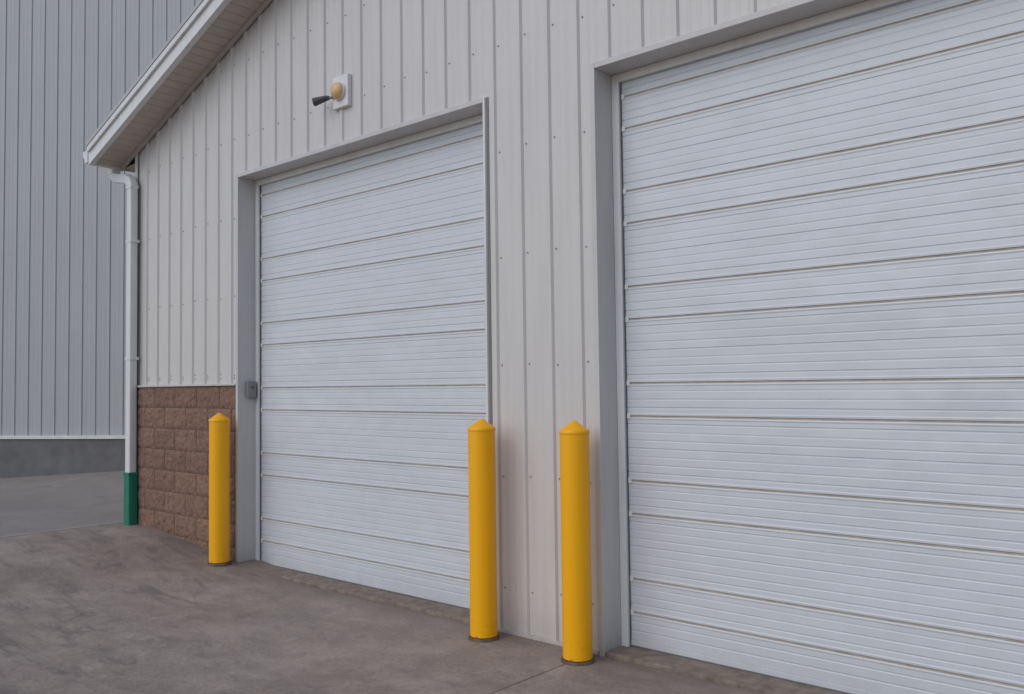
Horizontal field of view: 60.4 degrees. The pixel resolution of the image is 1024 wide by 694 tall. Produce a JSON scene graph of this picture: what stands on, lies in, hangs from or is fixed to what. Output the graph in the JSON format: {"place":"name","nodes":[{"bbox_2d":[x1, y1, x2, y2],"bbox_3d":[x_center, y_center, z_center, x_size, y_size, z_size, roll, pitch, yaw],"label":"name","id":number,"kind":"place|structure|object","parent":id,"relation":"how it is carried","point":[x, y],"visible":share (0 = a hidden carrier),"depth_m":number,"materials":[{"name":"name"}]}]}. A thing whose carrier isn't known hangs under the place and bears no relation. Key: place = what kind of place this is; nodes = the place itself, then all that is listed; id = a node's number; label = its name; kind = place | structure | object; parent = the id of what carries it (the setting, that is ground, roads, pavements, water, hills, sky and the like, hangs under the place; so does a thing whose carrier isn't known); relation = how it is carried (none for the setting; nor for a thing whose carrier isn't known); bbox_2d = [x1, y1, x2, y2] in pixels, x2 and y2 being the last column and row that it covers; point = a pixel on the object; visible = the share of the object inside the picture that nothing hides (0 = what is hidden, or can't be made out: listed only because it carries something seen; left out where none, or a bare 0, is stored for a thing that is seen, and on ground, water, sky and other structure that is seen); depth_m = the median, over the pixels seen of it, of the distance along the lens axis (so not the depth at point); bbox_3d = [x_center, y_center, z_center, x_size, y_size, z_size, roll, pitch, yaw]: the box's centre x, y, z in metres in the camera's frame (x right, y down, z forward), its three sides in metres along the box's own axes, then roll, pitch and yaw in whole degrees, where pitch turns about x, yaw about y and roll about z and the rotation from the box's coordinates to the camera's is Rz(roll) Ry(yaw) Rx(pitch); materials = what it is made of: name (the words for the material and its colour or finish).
{"place":"outdoors","nodes":[
{"label":"outdoors","id":0,"kind":"place"},
{"bbox_2d":[260,186,260,559],"bbox_3d":[-2.237,0.240,7.832,0.006,3.379,0.010,-3,-3,42],"label":"seal door","id":1,"kind":"structure","parent":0,"point":[260,372],"depth_m":7.83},
{"bbox_2d":[0,471,760,693],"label":"ground","id":2,"kind":"structure","parent":0,"point":[97,596],"depth_m":5.67,"materials":[{"name":"concrete"}]},
{"bbox_2d":[0,0,198,477],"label":"neighbouring warehouse","id":3,"kind":"structure","parent":2,"relation":"on","point":[71,71],"depth_m":13.38,"materials":[{"name":"metal"}]},
{"bbox_2d":[207,413,230,566],"bbox_3d":[-2.528,1.233,7.604,0.194,1.328,0.194,-3,-3,42],"label":"bollard","id":4,"kind":"object","parent":2,"relation":"on","point":[219,489],"visible":0.98,"depth_m":7.54,"materials":[{"name":"metal"}]},
{"bbox_2d":[265,568,469,623],"bbox_3d":[-1.057,1.933,6.892,2.986,0.155,0.615,-3,-3,42],"label":"door sill","id":5,"kind":"structure","parent":2,"relation":"on","point":[416,604],"depth_m":6.51,"materials":[{"name":"grey concrete"}]},
{"bbox_2d":[261,559,469,608],"bbox_3d":[-1.125,1.830,6.821,2.930,0.032,0.034,-3,-3,42],"label":"door bottom seal","id":6,"kind":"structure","parent":5,"relation":"on","point":[410,593],"depth_m":6.74,"materials":[{"name":"grey rubber"}]},
{"bbox_2d":[261,122,485,603],"bbox_3d":[-1.156,0.112,6.885,2.930,3.405,0.007,-3,-3,42],"label":"garage door leaf","id":7,"kind":"object","parent":6,"relation":"on","point":[373,382],"visible":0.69,"depth_m":6.78,"materials":[{"name":"metal"}]},
{"bbox_2d":[261,194,262,541],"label":"door hinges","id":8,"kind":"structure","parent":7,"relation":"attached to","point":[261,386],"depth_m":7.82,"materials":[{"name":"white metal"}]},
{"bbox_2d":[279,566,469,609],"bbox_3d":[-1.124,1.853,6.820,2.930,0.014,0.032,-3,-3,42],"label":"bottom seal door","id":9,"kind":"structure","parent":6,"relation":"attached to","point":[379,589],"depth_m":6.68,"materials":[{"name":"black rubber"}]},
{"bbox_2d":[137,0,792,649],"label":"front wall","id":10,"kind":"structure","parent":2,"relation":"on","point":[529,76],"depth_m":5.75,"materials":[{"name":"metal"}]},
{"bbox_2d":[108,168,139,525],"bbox_3d":[-4.031,0.009,9.105,0.532,3.865,0.104,-3,-3,42],"label":"rain downspout","id":11,"kind":"object","parent":10,"relation":"attached to","point":[130,473],"visible":0.96,"depth_m":8.94,"materials":[{"name":"white metal"}]},
{"bbox_2d":[125,164,134,170],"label":"eave soffit","id":12,"kind":"structure","parent":10,"relation":"attached to","point":[131,167],"depth_m":9.29,"materials":[{"name":"beige metal"}]},
{"bbox_2d":[86,0,203,146],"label":"roof","id":13,"kind":"structure","parent":12,"relation":"on","point":[156,56],"depth_m":8.21,"materials":[{"name":"metal"}]},
{"bbox_2d":[88,154,134,172],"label":"eave fascia","id":14,"kind":"structure","parent":13,"relation":"attached to","point":[132,162],"depth_m":9.29,"materials":[{"name":"white metal"}]},
{"bbox_2d":[83,151,88,163],"bbox_3d":[0.449,-1.796,14.601,0.108,0.125,14.670,-3,-3,42],"label":"rain gutter","id":15,"kind":"object","parent":14,"relation":"attached to","point":[85,155],"visible":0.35,"depth_m":9.11,"materials":[{"name":"white metal"}]},
{"bbox_2d":[89,0,222,162],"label":"rake fascia","id":16,"kind":"structure","parent":13,"relation":"attached to","point":[204,16],"depth_m":8.14,"materials":[{"name":"white metal"}]},
{"bbox_2d":[87,0,211,151],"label":"rake cover","id":17,"kind":"object","parent":16,"relation":"attached to","point":[193,18],"visible":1,"depth_m":8.18,"materials":[{"name":"white metal"}]},
{"bbox_2d":[89,0,230,164],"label":"rake fascia lip","id":18,"kind":"object","parent":16,"relation":"attached to","point":[209,21],"visible":1,"depth_m":8.10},
{"bbox_2d":[135,154,137,183],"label":"corner trim","id":19,"kind":"structure","parent":10,"relation":"attached to","point":[136,166],"depth_m":9.10,"materials":[{"name":"metal"}]},
{"bbox_2d":[96,0,264,167],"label":"rake soffit","id":20,"kind":"structure","parent":10,"relation":"attached to","point":[224,28],"depth_m":8.21,"materials":[{"name":"beige metal"}]},
{"bbox_2d":[137,383,235,386],"bbox_3d":[-3.155,0.367,8.392,1.943,0.018,0.033,-3,-3,42],"label":"wainscot ledge","id":21,"kind":"object","parent":10,"relation":"attached to","point":[234,384],"visible":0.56,"depth_m":8.27,"materials":[{"name":"metal"}]},
{"bbox_2d":[120,0,271,170],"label":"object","id":22,"kind":"object","parent":10,"relation":"attached to","point":[240,32],"visible":1,"depth_m":8.27,"materials":[{"name":"grey metal"}]},
{"bbox_2d":[236,174,254,561],"bbox_3d":[-2.333,0.215,7.833,0.035,3.500,0.264,-3,-3,42],"label":"door jamb","id":23,"kind":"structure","parent":10,"relation":"attached to","point":[245,368],"depth_m":7.78,"materials":[{"name":"grey metal"}]},
{"bbox_2d":[246,381,255,397],"bbox_3d":[-2.306,0.378,7.787,0.052,0.150,0.084,-3,-3,42],"label":"control box","id":24,"kind":"object","parent":23,"relation":"attached to","point":[250,389],"visible":1,"depth_m":7.76,"materials":[{"name":"plastic"}]},
{"bbox_2d":[255,180,259,559],"bbox_3d":[-2.265,0.215,7.844,0.049,3.429,0.022,-3,-3,42],"label":"stop door","id":25,"kind":"structure","parent":23,"relation":"attached to","point":[257,371],"depth_m":7.83,"materials":[{"name":"white metal"}]},
{"bbox_2d":[312,73,351,110],"bbox_3d":[-1.397,-1.976,6.842,0.342,0.250,0.132,-2,-3,27],"label":"wall light","id":26,"kind":"object","parent":10,"relation":"attached to","point":[341,95],"visible":1,"depth_m":6.78,"materials":[{"name":"white metal"}]},
{"bbox_2d":[238,98,482,180],"bbox_3d":[-1.225,-1.573,6.904,2.988,0.035,0.264,-3,-3,42],"label":"header door","id":27,"kind":"structure","parent":10,"relation":"attached to","point":[466,110],"depth_m":6.66,"materials":[{"name":"metal"}]},
{"bbox_2d":[258,114,482,185],"bbox_3d":[-1.189,-1.529,6.942,2.888,0.049,0.022,-3,-3,42],"label":"stop door","id":28,"kind":"structure","parent":27,"relation":"attached to","point":[397,142],"depth_m":6.79,"materials":[{"name":"white metal"}]},
{"bbox_2d":[148,4,613,604],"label":"screws","id":29,"kind":"object","parent":10,"relation":"attached to","point":[364,94],"visible":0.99,"depth_m":6.37,"materials":[{"name":"metal"}]},
{"bbox_2d":[482,97,489,422],"bbox_3d":[-0.079,0.100,5.832,0.018,3.500,0.266,-3,-3,42],"label":"door trim","id":30,"kind":"structure","parent":10,"relation":"attached to","point":[486,261],"depth_m":5.76,"materials":[{"name":"white metal"}]},
{"bbox_2d":[486,97,492,424],"bbox_3d":[-0.073,0.100,5.813,0.014,3.500,0.206,-3,-3,42],"label":"jamb flange door","id":31,"kind":"structure","parent":10,"relation":"attached to","point":[489,257],"depth_m":5.76,"materials":[{"name":"grey metal"}]},
{"bbox_2d":[497,628,598,654],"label":"foot trim","id":32,"kind":"structure","parent":10,"relation":"attached to","point":[537,638],"depth_m":5.42,"materials":[{"name":"metal"}]},
{"bbox_2d":[589,63,621,656],"bbox_3d":[0.582,0.067,5.246,0.035,3.500,0.264,-3,-3,42],"label":"door jamb","id":33,"kind":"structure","parent":10,"relation":"attached to","point":[607,485],"depth_m":5.19,"materials":[{"name":"grey metal"}]},
{"bbox_2d":[611,74,629,646],"bbox_3d":[0.649,0.067,5.258,0.049,3.429,0.022,-3,-3,42],"label":"stop door","id":34,"kind":"structure","parent":33,"relation":"attached to","point":[621,412],"depth_m":5.25,"materials":[{"name":"grey metal"}]},
{"bbox_2d":[620,82,631,645],"bbox_3d":[0.677,0.091,5.245,0.006,3.379,0.010,-3,-3,42],"label":"seal door","id":35,"kind":"structure","parent":34,"relation":"attached to","point":[625,364],"depth_m":5.24,"materials":[{"name":"rubber"}]},
{"bbox_2d":[594,0,866,75],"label":"header door","id":36,"kind":"structure","parent":10,"relation":"attached to","point":[758,21],"depth_m":4.73,"materials":[{"name":"metal"}]},
{"bbox_2d":[618,0,906,81],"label":"stop door","id":37,"kind":"structure","parent":36,"relation":"attached to","point":[813,21],"depth_m":4.70,"materials":[{"name":"white metal"}]},
{"bbox_2d":[467,419,499,642],"bbox_3d":[-0.183,1.143,5.494,0.194,1.390,0.194,-3,-3,42],"label":"bollard","id":38,"kind":"object","parent":2,"relation":"on","point":[482,530],"visible":0.96,"depth_m":5.43,"materials":[{"name":"metal"}]},
{"bbox_2d":[559,421,594,665],"bbox_3d":[0.365,1.116,5.021,0.194,1.390,0.194,-3,-3,42],"label":"bollard","id":39,"kind":"object","parent":2,"relation":"on","point":[576,548],"visible":0.99,"depth_m":4.95,"materials":[{"name":"metal"}]},
{"bbox_2d":[606,646,843,693],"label":"door sill","id":40,"kind":"structure","parent":2,"relation":"on","point":[749,681],"depth_m":4.69,"materials":[{"name":"grey concrete"}]},
{"bbox_2d":[631,639,881,693],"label":"door bottom seal","id":41,"kind":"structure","parent":40,"relation":"on","point":[797,678],"depth_m":4.66,"materials":[{"name":"grey metal"}]},
{"bbox_2d":[632,645,850,693],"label":"bottom seal door","id":42,"kind":"structure","parent":41,"relation":"attached to","point":[745,670],"depth_m":4.69,"materials":[{"name":"black rubber"}]},
{"bbox_2d":[621,0,1023,693],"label":"garage door leaf","id":43,"kind":"object","parent":41,"relation":"on","point":[825,298],"visible":0.99,"depth_m":4.41,"materials":[{"name":"metal"}]},
{"bbox_2d":[621,94,634,614],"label":"door hinges","id":44,"kind":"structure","parent":43,"relation":"attached to","point":[628,382],"depth_m":5.23,"materials":[{"name":"white metal"}]},
{"bbox_3d":[0.955,1.438,14.232,0.203,1.718,13.799,-3,-3,42],"label":"block core","id":45,"kind":"object","parent":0,"visible":0},
{"bbox_2d":[136,386,235,560],"bbox_3d":[-3.136,1.187,8.349,1.916,1.618,0.026,-3,-3,42],"label":"block wainscot","id":46,"kind":"object","parent":45,"relation":"attached to","point":[190,482],"visible":0.83,"depth_m":8.38,"materials":[{"name":"brown concrete"}]},
{"bbox_2d":[138,386,235,554],"bbox_3d":[-3.055,1.242,8.432,1.913,1.718,0.202,-3,-3,42],"label":"block core","id":47,"kind":"object","parent":46,"relation":"attached to","point":[185,463],"visible":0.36,"depth_m":8.35,"materials":[{"name":"concrete"}]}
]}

